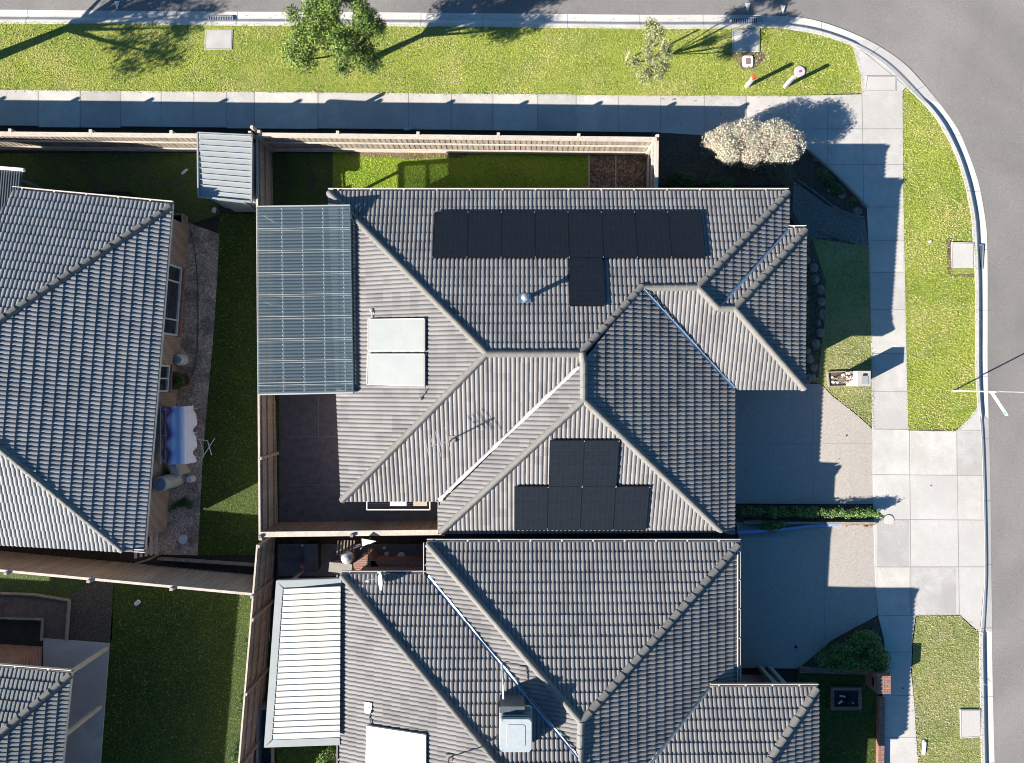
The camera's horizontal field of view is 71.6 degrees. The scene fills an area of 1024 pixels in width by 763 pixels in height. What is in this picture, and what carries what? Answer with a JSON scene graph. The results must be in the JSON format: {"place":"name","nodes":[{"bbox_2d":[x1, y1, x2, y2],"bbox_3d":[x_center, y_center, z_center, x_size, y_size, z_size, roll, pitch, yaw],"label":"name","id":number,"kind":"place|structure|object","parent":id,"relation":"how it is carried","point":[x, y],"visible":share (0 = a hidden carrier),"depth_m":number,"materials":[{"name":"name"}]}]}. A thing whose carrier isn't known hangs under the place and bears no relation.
{"place":"outdoors","nodes":[
{"label":"outdoors","id":0,"kind":"place"},
{"bbox_2d":[101,583,268,762],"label":"lawn","id":1,"kind":"structure","parent":0,"point":[190,629],"depth_m":27.69,"materials":[{"name":"plant"}]},
{"bbox_2d":[238,537,275,762],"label":"paling fence","id":2,"kind":"object","parent":1,"relation":"on","point":[257,668],"visible":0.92,"depth_m":26.46,"materials":[{"name":"wood"}]},
{"bbox_2d":[102,214,876,762],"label":"grass","id":3,"kind":"structure","parent":1,"relation":"on","point":[250,602],"depth_m":27.68,"materials":[{"name":"plant"}]},
{"bbox_2d":[198,214,278,555],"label":"lawn","id":4,"kind":"structure","parent":0,"point":[223,441],"depth_m":27.69,"materials":[{"name":"plant"}]},
{"bbox_2d":[279,208,335,383],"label":"courtyard paving","id":5,"kind":"structure","parent":0,"point":[314,304],"depth_m":27.69,"materials":[{"name":"concrete"}]},
{"bbox_2d":[256,204,353,394],"bbox_3d":[-7.243,-2.847,26.171,3.487,3.109,6.662,0,90,0],"label":"pergola","id":6,"kind":"object","parent":5,"relation":"on","point":[283,228],"visible":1,"depth_m":24.84,"materials":[{"name":"grey"}]},
{"bbox_2d":[278,544,422,575],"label":"courtyard paving","id":7,"kind":"structure","parent":0,"point":[290,559],"depth_m":27.33,"materials":[{"name":"concrete"}]},
{"bbox_2d":[304,541,320,571],"bbox_3d":[-7.564,6.640,27.038,0.490,0.625,1.040,0,90,0],"label":"storage box","id":8,"kind":"object","parent":7,"relation":"on","point":[312,556],"visible":1,"depth_m":26.73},
{"bbox_2d":[352,548,422,569],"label":"brick wall","id":9,"kind":"structure","parent":7,"relation":"on","point":[367,559],"depth_m":26.52,"materials":[{"name":"brick"}]},
{"bbox_2d":[279,384,437,522],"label":"courtyard paving","id":10,"kind":"structure","parent":0,"point":[309,482],"depth_m":27.69,"materials":[{"name":"concrete"}]},
{"bbox_2d":[258,520,444,537],"bbox_3d":[-5.775,5.492,26.620,6.707,2.160,0.215,-1,90,0],"label":"paling fence","id":11,"kind":"object","parent":10,"relation":"on","point":[345,528],"visible":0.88,"depth_m":26.24,"materials":[{"name":"wood"}]},
{"bbox_2d":[0,24,861,95],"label":"lawn","id":12,"kind":"structure","parent":0,"point":[436,76],"depth_m":28.09,"materials":[{"name":"plant"}]},
{"bbox_2d":[204,15,232,49],"bbox_3d":[-11.594,-13.806,28.120,1.114,0.120,1.359,0,90,0],"label":"drain lid","id":13,"kind":"object","parent":12,"relation":"on","point":[218,39],"visible":1,"depth_m":28.07,"materials":[{"name":"concrete"}]},
{"bbox_2d":[278,0,388,78],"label":"gum tree","id":14,"kind":"object","parent":12,"relation":"on","point":[316,25],"visible":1,"depth_m":24.13,"materials":[{"name":"green plant"}]},
{"bbox_2d":[0,20,979,432],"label":"grass","id":15,"kind":"structure","parent":12,"relation":"on","point":[420,48],"depth_m":28.07,"materials":[{"name":"plant"}]},
{"bbox_2d":[627,16,673,86],"bbox_3d":[5.019,-11.943,26.495,1.633,3.429,2.182,-22,90,0],"label":"young tree","id":16,"kind":"object","parent":12,"relation":"on","point":[653,36],"visible":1,"depth_m":25.64,"materials":[{"name":"green plant"}]},
{"bbox_2d":[731,17,759,51],"bbox_3d":[9.244,-13.735,28.152,1.097,0.120,1.411,0,90,0],"label":"drain lid","id":17,"kind":"object","parent":12,"relation":"on","point":[749,39],"visible":1,"depth_m":28.10,"materials":[{"name":"concrete"}]},
{"bbox_2d":[332,152,587,187],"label":"lawn","id":18,"kind":"structure","parent":0,"point":[490,165],"depth_m":27.69,"materials":[{"name":"plant"}]},
{"bbox_2d":[347,152,468,158],"bbox_3d":[-4.057,-8.822,27.680,4.866,0.001,0.299,1,90,0],"label":"dirt strip","id":19,"kind":"object","parent":18,"relation":"on","point":[420,155],"visible":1,"depth_m":27.68,"materials":[{"name":"soil"}]},
{"bbox_2d":[0,77,975,695],"bbox_3d":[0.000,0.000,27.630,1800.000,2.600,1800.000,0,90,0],"label":"ground","id":20,"kind":"structure","parent":0,"point":[26,633],"depth_m":27.73,"materials":[{"name":"concrete"}]},
{"bbox_2d":[0,166,44,210],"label":"patio roof","id":21,"kind":"structure","parent":20,"relation":"on","point":[10,177],"depth_m":25.07,"materials":[{"name":"metal"}]},
{"bbox_2d":[0,644,107,762],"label":"brick house","id":22,"kind":"structure","parent":20,"relation":"on","point":[35,697],"depth_m":24.74,"materials":[{"name":"tile"}]},
{"bbox_2d":[0,572,113,638],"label":"lawn","id":23,"kind":"structure","parent":20,"relation":"on","point":[55,586],"depth_m":27.69,"materials":[{"name":"plant"}]},
{"bbox_2d":[0,595,66,639],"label":"garden bed","id":24,"kind":"object","parent":23,"relation":"on","point":[51,613],"visible":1,"depth_m":27.67,"materials":[{"name":"soil"}]},
{"bbox_2d":[69,581,112,641],"bbox_3d":[-16.395,8.871,27.682,1.747,0.001,2.595,0,90,0],"label":"garden bed","id":25,"kind":"object","parent":23,"relation":"on","point":[79,623],"visible":0.96,"depth_m":27.68,"materials":[{"name":"brown soil"}]},
{"bbox_2d":[43,638,109,762],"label":"patio slab","id":26,"kind":"structure","parent":20,"relation":"on","point":[85,739],"depth_m":27.65,"materials":[{"name":"concrete"}]},
{"bbox_2d":[0,186,188,552],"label":"brick house","id":27,"kind":"structure","parent":20,"relation":"on","point":[92,287],"depth_m":24.53,"materials":[{"name":"tile"}]},
{"bbox_2d":[164,264,184,336],"bbox_3d":[-12.731,-3.045,26.390,0.200,1.750,2.650,4,90,0],"label":"window","id":28,"kind":"structure","parent":27,"relation":"in","point":[175,291],"depth_m":26.88,"materials":[{"name":"clear glass"}]},
{"bbox_2d":[0,153,219,222],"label":"lawn","id":29,"kind":"structure","parent":20,"relation":"on","point":[117,169],"depth_m":27.69,"materials":[{"name":"plant"}]},
{"bbox_2d":[0,129,255,151],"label":"paling fence","id":30,"kind":"object","parent":20,"relation":"on","point":[93,140],"visible":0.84,"depth_m":26.61,"materials":[{"name":"wood"}]},
{"bbox_2d":[0,551,273,597],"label":"paling fence","id":31,"kind":"object","parent":20,"relation":"on","point":[170,578],"visible":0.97,"depth_m":26.40,"materials":[{"name":"wood"}]},
{"bbox_2d":[148,223,218,554],"bbox_3d":[-12.561,0.328,27.684,1.966,0.001,13.074,6,90,0],"label":"gravel strip","id":32,"kind":"object","parent":20,"relation":"on","point":[190,316],"visible":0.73,"depth_m":27.68,"materials":[{"name":"gravel"}]},
{"bbox_2d":[153,224,217,554],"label":"pebbles","id":33,"kind":"object","parent":32,"relation":"on","point":[188,369],"visible":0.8,"depth_m":27.67,"materials":[{"name":"gravel"}]},
{"bbox_2d":[153,473,184,490],"bbox_3d":[-12.980,3.780,26.885,0.560,1.530,0.554,0,90,0],"label":"hot water tank","id":34,"kind":"object","parent":33,"relation":"on","point":[165,482],"visible":0.94,"depth_m":26.34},
{"bbox_2d":[160,406,214,463],"bbox_3d":[-12.148,1.985,26.935,1.623,1.539,2.130,0,90,0],"label":"clothes airer","id":35,"kind":"object","parent":32,"relation":"on","point":[194,432],"visible":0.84,"depth_m":26.18,"materials":[{"name":"white paint"}]},
{"bbox_2d":[161,406,196,463],"bbox_3d":[-12.487,1.985,26.494,1.164,0.767,2.130,0,90,0],"label":"blanket","id":36,"kind":"object","parent":35,"relation":"on","point":[179,438],"visible":0.99,"depth_m":26.16,"materials":[{"name":"fabric"}]},
{"bbox_2d":[197,132,255,211],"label":"garden shed","id":37,"kind":"structure","parent":20,"relation":"on","point":[227,167],"depth_m":25.73,"materials":[{"name":"metal"}]},
{"bbox_2d":[256,701,274,762],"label":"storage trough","id":38,"kind":"object","parent":20,"relation":"on","point":[262,754],"visible":0.42,"depth_m":27.45,"materials":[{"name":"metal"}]},
{"bbox_2d":[256,135,278,539],"bbox_3d":[-9.235,-1.651,26.886,0.160,2.428,14.810,-1,90,0],"label":"paling fence","id":39,"kind":"object","parent":20,"relation":"on","point":[268,453],"visible":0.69,"depth_m":26.79,"materials":[{"name":"wood"}]},
{"bbox_2d":[264,569,340,747],"bbox_3d":[-7.280,9.793,26.058,2.693,2.985,5.886,0,90,0],"label":"pergola","id":40,"kind":"object","parent":20,"relation":"on","point":[303,703],"visible":1,"depth_m":24.67,"materials":[{"name":"metal"}]},
{"bbox_2d":[272,153,332,205],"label":"lawn","id":41,"kind":"structure","parent":20,"relation":"on","point":[308,180],"depth_m":27.69,"materials":[{"name":"plant"}]},
{"bbox_2d":[269,738,336,762],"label":"lawn","id":42,"kind":"structure","parent":20,"relation":"on","point":[289,753],"depth_m":27.34,"materials":[{"name":"plant"}]},
{"bbox_2d":[0,90,907,428],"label":"footpath","id":43,"kind":"structure","parent":20,"relation":"on","point":[830,126],"depth_m":28.08,"materials":[{"name":"concrete"}]},
{"bbox_2d":[39,91,79,126],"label":"path slab","id":44,"kind":"structure","parent":43,"relation":"on","point":[59,109],"depth_m":28.08,"materials":[{"name":"concrete"}]},
{"bbox_2d":[81,91,119,127],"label":"path slab","id":45,"kind":"structure","parent":43,"relation":"on","point":[100,109],"depth_m":28.08,"materials":[{"name":"concrete"}]},
{"bbox_2d":[227,92,253,127],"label":"path slab","id":46,"kind":"structure","parent":43,"relation":"on","point":[240,109],"depth_m":28.08,"materials":[{"name":"concrete"}]},
{"bbox_2d":[255,92,316,128],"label":"path slab","id":47,"kind":"structure","parent":43,"relation":"on","point":[285,110],"depth_m":28.08,"materials":[{"name":"concrete"}]},
{"bbox_2d":[493,94,536,129],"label":"path slab","id":48,"kind":"structure","parent":43,"relation":"on","point":[515,112],"depth_m":28.08,"materials":[{"name":"concrete"}]},
{"bbox_2d":[538,94,574,129],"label":"path slab","id":49,"kind":"structure","parent":43,"relation":"on","point":[556,112],"depth_m":28.08,"materials":[{"name":"concrete"}]},
{"bbox_2d":[705,95,745,130],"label":"path slab","id":50,"kind":"structure","parent":43,"relation":"on","point":[732,109],"depth_m":28.08,"materials":[{"name":"concrete"}]},
{"bbox_2d":[747,96,787,130],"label":"path slab","id":51,"kind":"structure","parent":43,"relation":"on","point":[761,108],"depth_m":28.09,"materials":[{"name":"concrete"}]},
{"bbox_2d":[871,241,904,271],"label":"path slab","id":52,"kind":"structure","parent":43,"relation":"on","point":[886,256],"depth_m":27.83,"materials":[{"name":"concrete"}]},
{"bbox_2d":[871,310,905,352],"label":"path slab","id":53,"kind":"structure","parent":43,"relation":"on","point":[888,331],"depth_m":27.67,"materials":[{"name":"concrete"}]},
{"bbox_2d":[257,130,658,155],"bbox_3d":[-1.955,-8.955,26.745,14.599,1.950,0.190,1,90,0],"label":"paling fence","id":54,"kind":"object","parent":20,"relation":"on","point":[418,142],"visible":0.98,"depth_m":26.61,"materials":[{"name":"wood"}]},
{"bbox_2d":[326,188,807,534],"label":"brick house","id":55,"kind":"structure","parent":20,"relation":"on","point":[651,364],"depth_m":24.41,"materials":[{"name":"tile"}]},
{"bbox_2d":[366,354,425,385],"bbox_3d":[-3.969,-0.403,24.220,2.131,0.849,1.116,0,90,0],"label":"solar water collector","id":56,"kind":"object","parent":55,"relation":"on","point":[398,369],"visible":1,"depth_m":24.16,"materials":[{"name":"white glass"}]},
{"bbox_2d":[368,318,425,350],"bbox_3d":[-3.945,-1.586,24.211,2.083,0.831,1.152,0,90,0],"label":"solar water collector","id":57,"kind":"object","parent":55,"relation":"on","point":[406,334],"visible":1,"depth_m":24.15,"materials":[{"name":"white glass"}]},
{"bbox_2d":[432,211,467,257],"bbox_3d":[-2.124,-5.071,24.589,1.182,0.103,1.830,0,70,0],"label":"solar panel","id":58,"kind":"object","parent":55,"relation":"attached to","point":[450,234],"visible":1,"depth_m":24.55,"materials":[{"name":"glass"}]},
{"bbox_2d":[467,212,500,257],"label":"solar panel","id":59,"kind":"object","parent":55,"relation":"attached to","point":[484,235],"visible":1,"depth_m":24.54,"materials":[{"name":"glass"}]},
{"bbox_2d":[501,211,534,257],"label":"solar panel","id":60,"kind":"object","parent":55,"relation":"attached to","point":[517,234],"visible":1,"depth_m":24.55,"materials":[{"name":"glass"}]},
{"bbox_2d":[514,486,548,529],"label":"solar panel","id":61,"kind":"object","parent":55,"relation":"attached to","point":[530,507],"visible":1,"depth_m":24.60,"materials":[{"name":"glass"}]},
{"bbox_2d":[534,211,568,257],"bbox_3d":[1.370,-5.071,24.589,1.182,0.103,1.830,0,70,0],"label":"solar panel","id":62,"kind":"object","parent":55,"relation":"attached to","point":[551,235],"visible":1,"depth_m":24.54,"materials":[{"name":"glass"}]},
{"bbox_2d":[547,486,581,529],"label":"solar panel","id":63,"kind":"object","parent":55,"relation":"attached to","point":[564,508],"visible":1,"depth_m":24.61,"materials":[{"name":"glass"}]},
{"bbox_2d":[549,440,584,486],"bbox_3d":[1.836,2.765,23.981,1.172,0.103,1.762,0,112,0],"label":"solar panel","id":64,"kind":"object","parent":55,"relation":"attached to","point":[566,458],"visible":1,"depth_m":23.94,"materials":[{"name":"glass"}]},
{"bbox_2d":[568,212,602,257],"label":"solar panel","id":65,"kind":"object","parent":55,"relation":"attached to","point":[585,235],"visible":1,"depth_m":24.55,"materials":[{"name":"glass"}]},
{"bbox_2d":[568,257,603,305],"bbox_3d":[2.485,-3.358,23.970,1.182,0.103,1.830,0,70,0],"label":"solar panel","id":66,"kind":"object","parent":55,"relation":"attached to","point":[585,275],"visible":1,"depth_m":23.93,"materials":[{"name":"glass"}]},
{"bbox_2d":[580,487,615,529],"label":"solar panel","id":67,"kind":"object","parent":55,"relation":"attached to","point":[597,507],"visible":1,"depth_m":24.61,"materials":[{"name":"glass"}]},
{"bbox_2d":[582,440,619,486],"bbox_3d":[2.991,2.765,23.981,1.172,0.103,1.762,0,112,0],"label":"solar panel","id":68,"kind":"object","parent":55,"relation":"attached to","point":[600,462],"visible":1,"depth_m":23.94,"materials":[{"name":"glass"}]},
{"bbox_2d":[601,211,637,257],"bbox_3d":[3.699,-5.071,24.589,1.182,0.103,1.830,0,70,0],"label":"solar panel","id":69,"kind":"object","parent":55,"relation":"attached to","point":[619,234],"visible":1,"depth_m":24.54,"materials":[{"name":"glass"}]},
{"bbox_2d":[613,486,649,529],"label":"solar panel","id":70,"kind":"object","parent":55,"relation":"attached to","point":[631,508],"visible":1,"depth_m":24.60,"materials":[{"name":"glass"}]},
{"bbox_2d":[634,211,671,257],"bbox_3d":[4.864,-5.071,24.589,1.182,0.103,1.830,0,70,0],"label":"solar panel","id":71,"kind":"object","parent":55,"relation":"attached to","point":[652,235],"visible":1,"depth_m":24.54,"materials":[{"name":"glass"}]},
{"bbox_2d":[667,211,705,257],"bbox_3d":[6.029,-5.071,24.589,1.182,0.103,1.830,0,70,0],"label":"solar panel","id":72,"kind":"object","parent":55,"relation":"attached to","point":[686,235],"visible":1,"depth_m":24.54,"materials":[{"name":"glass"}]},
{"bbox_2d":[337,538,819,762],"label":"brick house","id":73,"kind":"structure","parent":20,"relation":"on","point":[614,650],"depth_m":24.06,"materials":[{"name":"tile"}]},
{"bbox_2d":[366,725,426,762],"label":"solar water collector","id":74,"kind":"object","parent":73,"relation":"on","point":[386,745],"visible":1,"depth_m":23.85,"materials":[{"name":"white glass"}]},
{"bbox_2d":[499,695,531,751],"bbox_3d":[0.121,11.041,22.921,1.079,1.132,1.413,0,90,0],"label":"rooftop cooler","id":75,"kind":"object","parent":73,"relation":"on","point":[515,723],"visible":1,"depth_m":22.37,"materials":[{"name":"metal"}]},
{"bbox_2d":[590,155,646,187],"bbox_3d":[4.220,-8.168,27.826,2.451,0.285,1.538,0,90,0],"label":"garden bed","id":76,"kind":"object","parent":20,"relation":"on","point":[631,161],"visible":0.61,"depth_m":27.68,"materials":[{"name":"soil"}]},
{"bbox_2d":[644,138,658,187],"bbox_3d":[5.240,-7.875,26.745,0.180,1.950,1.945,1,90,0],"label":"paling fence","id":77,"kind":"object","parent":20,"relation":"on","point":[652,154],"visible":0.77,"depth_m":26.59,"materials":[{"name":"wood"}]},
{"bbox_2d":[651,132,867,244],"bbox_3d":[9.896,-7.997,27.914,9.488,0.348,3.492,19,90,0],"label":"garden bed","id":78,"kind":"object","parent":20,"relation":"on","point":[834,199],"visible":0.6,"depth_m":27.93,"materials":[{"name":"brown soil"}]},
{"bbox_2d":[698,117,806,186],"bbox_3d":[9.139,-8.818,27.185,4.049,1.894,2.508,0,90,0],"label":"silver shrub","id":79,"kind":"object","parent":78,"relation":"on","point":[785,147],"visible":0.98,"depth_m":26.68,"materials":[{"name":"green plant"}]},
{"bbox_2d":[793,181,868,245],"bbox_3d":[12.344,-6.233,27.871,3.786,0.103,1.765,27,90,0],"label":"gravel strip","id":80,"kind":"object","parent":78,"relation":"on","point":[847,234],"visible":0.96,"depth_m":27.88,"materials":[{"name":"gravel"}]},
{"bbox_2d":[794,184,867,244],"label":"pebbles","id":81,"kind":"object","parent":80,"relation":"on","point":[802,216],"visible":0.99,"depth_m":27.86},
{"bbox_2d":[736,505,873,521],"bbox_3d":[11.318,5.053,27.479,5.207,0.360,0.672,-2,90,0],"label":"garden bed","id":82,"kind":"object","parent":20,"relation":"on","point":[764,516],"visible":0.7,"depth_m":27.47,"materials":[{"name":"soil"}]},
{"bbox_2d":[740,505,883,518],"bbox_3d":[11.402,4.989,27.169,5.268,0.978,0.578,0,90,0],"label":"hedge","id":83,"kind":"object","parent":82,"relation":"on","point":[856,512],"visible":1,"depth_m":27.05,"materials":[{"name":"green plant"}]},
{"bbox_2d":[743,520,875,524],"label":"sleeper wall","id":84,"kind":"structure","parent":20,"relation":"on","point":[811,522],"depth_m":27.24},
{"bbox_2d":[797,672,877,762],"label":"lawn","id":85,"kind":"structure","parent":20,"relation":"on","point":[857,726],"depth_m":26.95,"materials":[{"name":"plant"}]},
{"bbox_2d":[829,686,861,709],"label":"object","id":86,"kind":"object","parent":85,"relation":"on","point":[854,693],"visible":1,"depth_m":26.91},
{"bbox_2d":[802,617,883,666],"bbox_3d":[12.582,9.967,27.076,3.235,0.139,1.970,0,90,0],"label":"garden bed","id":87,"kind":"object","parent":20,"relation":"on","point":[872,624],"visible":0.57,"depth_m":27.09,"materials":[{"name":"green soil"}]},
{"bbox_2d":[814,627,894,674],"bbox_3d":[12.869,10.493,26.676,2.786,0.876,1.991,-27,90,0],"label":"shrub","id":88,"kind":"object","parent":87,"relation":"on","point":[877,657],"visible":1,"depth_m":26.60,"materials":[{"name":"green plant"}]},
{"bbox_2d":[865,668,890,693],"bbox_3d":[13.660,11.150,26.595,0.520,1.010,0.660,0,90,0],"label":"letterbox","id":89,"kind":"object","parent":20,"relation":"on","point":[877,682],"visible":0.95,"depth_m":26.14,"materials":[{"name":"brick"}]},
{"bbox_2d":[876,696,884,762],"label":"brick edging","id":90,"kind":"object","parent":20,"relation":"on","point":[880,722],"visible":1,"depth_m":26.73,"materials":[{"name":"brick"}]},
{"bbox_2d":[858,47,984,762],"bbox_3d":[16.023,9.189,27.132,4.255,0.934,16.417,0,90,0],"label":"footpath","id":91,"kind":"structure","parent":20,"relation":"on","point":[940,531],"depth_m":27.25,"materials":[{"name":"concrete"}]},
{"bbox_2d":[877,520,908,565],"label":"path slab","id":92,"kind":"structure","parent":91,"relation":"on","point":[893,544],"depth_m":27.24,"materials":[{"name":"concrete"}]},
{"bbox_2d":[878,568,908,613],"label":"path slab","id":93,"kind":"structure","parent":91,"relation":"on","point":[893,590],"depth_m":27.15,"materials":[{"name":"concrete"}]},
{"bbox_2d":[910,568,955,613],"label":"path slab","id":94,"kind":"structure","parent":91,"relation":"on","point":[932,590],"depth_m":27.15,"materials":[{"name":"concrete"}]},
{"bbox_2d":[910,432,955,474],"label":"path slab","id":95,"kind":"structure","parent":91,"relation":"on","point":[932,453],"depth_m":27.42,"materials":[{"name":"concrete"}]},
{"bbox_2d":[957,432,981,474],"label":"path slab","id":96,"kind":"structure","parent":91,"relation":"on","point":[969,453],"depth_m":27.42,"materials":[{"name":"concrete"}]},
{"bbox_2d":[957,476,981,518],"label":"path slab","id":97,"kind":"structure","parent":91,"relation":"on","point":[969,497],"depth_m":27.34,"materials":[{"name":"concrete"}]},
{"bbox_2d":[0,0,1023,762],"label":"road","id":98,"kind":"structure","parent":0,"point":[962,60],"depth_m":28.16,"materials":[{"name":"asphalt"}]},
{"bbox_2d":[0,10,994,762],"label":"kerb","id":99,"kind":"structure","parent":98,"relation":"on","point":[906,78],"depth_m":28.09,"materials":[{"name":"concrete"}]},
{"bbox_2d":[734,384,872,503],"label":"driveway","id":100,"kind":"structure","parent":0,"point":[784,473],"depth_m":27.55,"materials":[{"name":"concrete"}]},
{"bbox_2d":[736,520,877,668],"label":"driveway","id":101,"kind":"structure","parent":0,"point":[789,577],"depth_m":27.25,"materials":[{"name":"concrete"}]},
{"bbox_2d":[811,238,871,426],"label":"lawn","id":102,"kind":"structure","parent":0,"point":[846,297],"depth_m":27.71,"materials":[{"name":"plant"}]},
{"bbox_2d":[805,238,825,377],"bbox_3d":[11.754,-2.791,27.712,0.974,0.221,5.680,1,90,0],"label":"garden bed","id":103,"kind":"object","parent":102,"relation":"on","point":[811,293],"visible":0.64,"depth_m":27.71,"materials":[{"name":"soil"}]},
{"bbox_2d":[806,237,983,762],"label":"grass","id":104,"kind":"structure","parent":102,"relation":"on","point":[869,416],"depth_m":27.49,"materials":[{"name":"plant"}]},
{"bbox_2d":[852,46,905,93],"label":"footpath","id":105,"kind":"structure","parent":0,"point":[867,64],"depth_m":28.21,"materials":[{"name":"concrete"}]},
{"bbox_2d":[865,76,896,90],"bbox_3d":[14.614,-11.818,28.231,1.287,0.119,0.598,0,90,0],"label":"path patch","id":106,"kind":"object","parent":105,"relation":"on","point":[880,81],"visible":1,"depth_m":28.18,"materials":[{"name":"concrete"}]},
{"bbox_2d":[903,88,976,429],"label":"lawn","id":107,"kind":"structure","parent":0,"point":[959,409],"depth_m":27.78,"materials":[{"name":"plant"}]},
{"bbox_2d":[951,242,983,268],"bbox_3d":[17.860,-4.893,27.871,1.332,0.122,1.140,0,90,0],"label":"drain lid","id":108,"kind":"object","parent":107,"relation":"on","point":[962,254],"visible":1,"depth_m":27.82,"materials":[{"name":"concrete"}]},
{"bbox_2d":[912,616,980,762],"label":"lawn","id":109,"kind":"structure","parent":0,"point":[934,664],"depth_m":26.98,"materials":[{"name":"plant"}]},
{"bbox_2d":[960,709,980,737],"bbox_3d":[17.348,12.963,26.938,0.777,0.130,1.088,0,90,0],"label":"drain lid","id":110,"kind":"object","parent":109,"relation":"on","point":[970,723],"visible":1,"depth_m":26.88,"materials":[{"name":"concrete"}]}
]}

